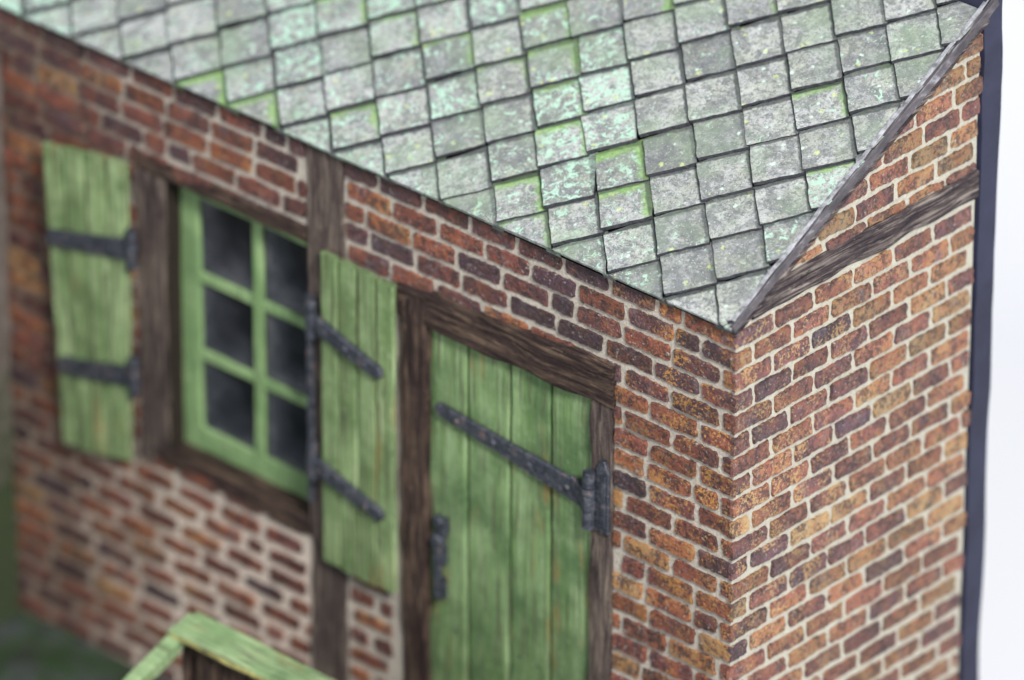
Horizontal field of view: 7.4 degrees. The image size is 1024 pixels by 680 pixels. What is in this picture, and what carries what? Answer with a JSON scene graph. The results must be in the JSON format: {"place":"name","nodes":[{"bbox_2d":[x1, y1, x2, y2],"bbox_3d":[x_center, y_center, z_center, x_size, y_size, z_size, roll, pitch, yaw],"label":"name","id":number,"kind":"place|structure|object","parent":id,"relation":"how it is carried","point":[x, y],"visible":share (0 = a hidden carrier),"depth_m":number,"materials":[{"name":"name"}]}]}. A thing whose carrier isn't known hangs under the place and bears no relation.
{"place":"outdoors","nodes":[
{"label":"outdoors","id":0,"kind":"place"},
{"bbox_2d":[0,608,165,679],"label":"ground","id":1,"kind":"structure","parent":0,"point":[32,647],"depth_m":35.84,"materials":[{"name":"green plant"}]},
{"bbox_2d":[123,612,334,679],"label":"wooden railing","id":2,"kind":"object","parent":1,"relation":"on","point":[210,648],"visible":1,"depth_m":33.85,"materials":[{"name":"green paint"}]},
{"bbox_2d":[0,0,1002,679],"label":"miniature house","id":3,"kind":"structure","parent":1,"relation":"on","point":[494,338],"depth_m":33.51,"materials":[{"name":"red brick"}]},
{"bbox_2d":[180,186,308,499],"bbox_3d":[-1.107,0.006,34.506,0.944,1.412,0.035,24,37,36],"label":"window","id":4,"kind":"structure","parent":3,"relation":"in","point":[226,383],"depth_m":34.58,"materials":[{"name":"green paint"}]},
{"bbox_2d":[430,329,590,679],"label":"door","id":5,"kind":"structure","parent":3,"relation":"in","point":[511,448],"depth_m":33.64,"materials":[{"name":"green paint"}]},
{"bbox_2d":[979,0,1023,679],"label":"backdrop","id":6,"kind":"structure","parent":0,"point":[1001,643],"depth_m":38.49,"materials":[{"name":"white paper"}]}
]}

